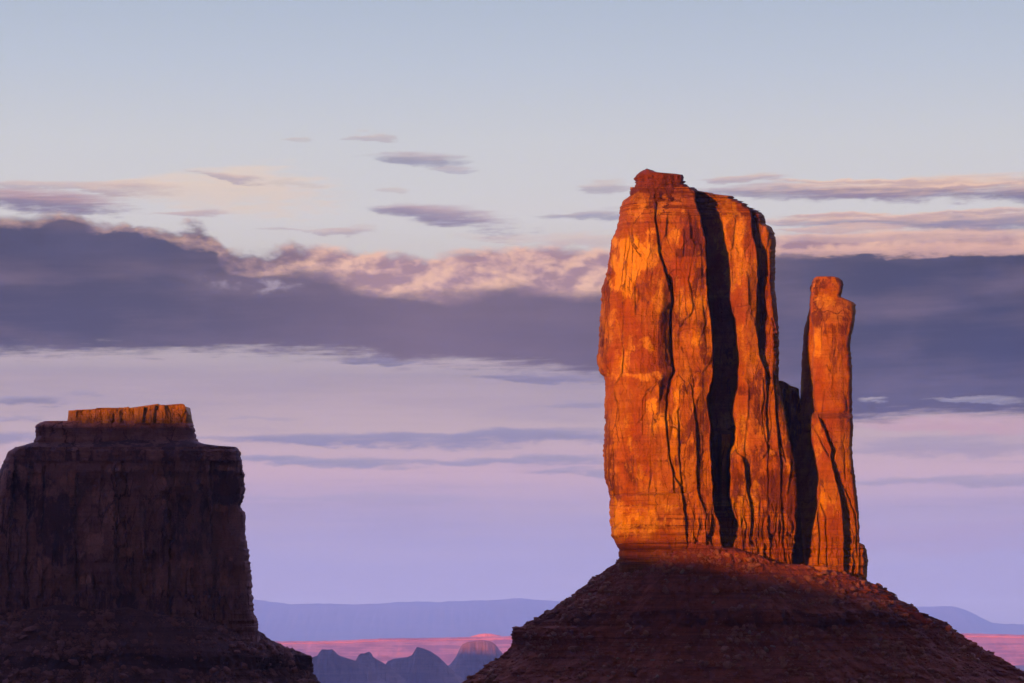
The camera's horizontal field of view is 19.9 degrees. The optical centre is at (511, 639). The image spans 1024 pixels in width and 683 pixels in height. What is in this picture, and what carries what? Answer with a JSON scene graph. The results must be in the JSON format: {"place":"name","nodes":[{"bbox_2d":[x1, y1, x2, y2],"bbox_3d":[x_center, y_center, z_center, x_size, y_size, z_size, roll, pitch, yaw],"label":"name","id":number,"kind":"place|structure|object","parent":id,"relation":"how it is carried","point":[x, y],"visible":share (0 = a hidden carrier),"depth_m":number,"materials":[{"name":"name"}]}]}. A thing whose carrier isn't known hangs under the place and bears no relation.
{"place":"outdoors","nodes":[
{"label":"outdoors","id":0,"kind":"place"},
{"bbox_2d":[386,647,464,682],"bbox_3d":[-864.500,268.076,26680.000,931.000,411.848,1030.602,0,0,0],"label":"distant butte","id":1,"kind":"object","parent":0,"point":[420,665],"visible":0.78,"depth_m":26467.26,"materials":[{"name":"purple stone"}]},
{"bbox_2d":[0,0,1023,623],"label":"sky","id":2,"kind":"structure","parent":0,"point":[365,245],"materials":[{"name":"purple"}]},
{"bbox_2d":[253,598,1023,640],"bbox_3d":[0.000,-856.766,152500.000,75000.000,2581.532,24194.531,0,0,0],"label":"mountains","id":3,"kind":"structure","parent":0,"point":[321,622],"depth_m":146632.97,"materials":[{"name":"purple stone"}]},
{"bbox_2d":[1013,665,1023,670],"bbox_3d":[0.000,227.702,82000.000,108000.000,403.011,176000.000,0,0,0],"label":"ground","id":4,"kind":"structure","parent":0,"point":[1020,667],"depth_m":44505.51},
{"bbox_2d":[0,404,320,682],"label":"flat topped butte","id":5,"kind":"object","parent":4,"relation":"on","point":[124,554],"visible":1,"depth_m":1388.10,"materials":[{"name":"stone"}]},
{"bbox_2d":[18,635,28,638],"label":"boulder","id":6,"kind":"object","parent":5,"relation":"on","point":[23,636],"visible":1,"depth_m":1365.37,"materials":[{"name":"red stone"}]},
{"bbox_2d":[22,626,37,631],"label":"boulder","id":7,"kind":"object","parent":5,"relation":"on","point":[29,628],"visible":1,"depth_m":1366.30,"materials":[{"name":"red stone"}]},
{"bbox_2d":[68,659,78,664],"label":"boulder","id":8,"kind":"object","parent":5,"relation":"on","point":[73,662],"visible":1,"depth_m":1345.97,"materials":[{"name":"red stone"}]},
{"bbox_2d":[312,649,386,682],"bbox_3d":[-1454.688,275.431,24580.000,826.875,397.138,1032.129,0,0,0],"label":"distant butte","id":9,"kind":"object","parent":4,"relation":"on","point":[331,666],"visible":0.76,"depth_m":24381.02,"materials":[{"name":"purple stone"}]},
{"bbox_2d":[355,652,406,682],"bbox_3d":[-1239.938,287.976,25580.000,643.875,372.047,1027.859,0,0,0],"label":"distant butte","id":10,"kind":"object","parent":4,"relation":"on","point":[385,672],"visible":0.47,"depth_m":25425.81,"materials":[{"name":"purple stone"}]},
{"bbox_2d":[448,640,502,679],"bbox_3d":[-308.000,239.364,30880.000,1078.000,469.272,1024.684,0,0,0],"label":"distant butte","id":11,"kind":"object","parent":4,"relation":"on","point":[472,658],"visible":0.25,"depth_m":30669.92,"materials":[{"name":"purple stone"}]},
{"bbox_2d":[275,633,1023,664],"bbox_3d":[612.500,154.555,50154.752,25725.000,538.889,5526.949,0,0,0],"label":"distant plain","id":12,"kind":"structure","parent":4,"relation":"on","point":[1009,648],"depth_m":48634.22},
{"bbox_2d":[462,169,1023,682],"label":"sandstone butte","id":13,"kind":"object","parent":4,"relation":"on","point":[728,471],"visible":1,"depth_m":1572.89,"materials":[{"name":"stone"}]},
{"bbox_2d":[568,646,581,652],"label":"boulder","id":14,"kind":"object","parent":13,"relation":"on","point":[572,649],"visible":1,"depth_m":1540.60,"materials":[{"name":"stone"}]}
]}

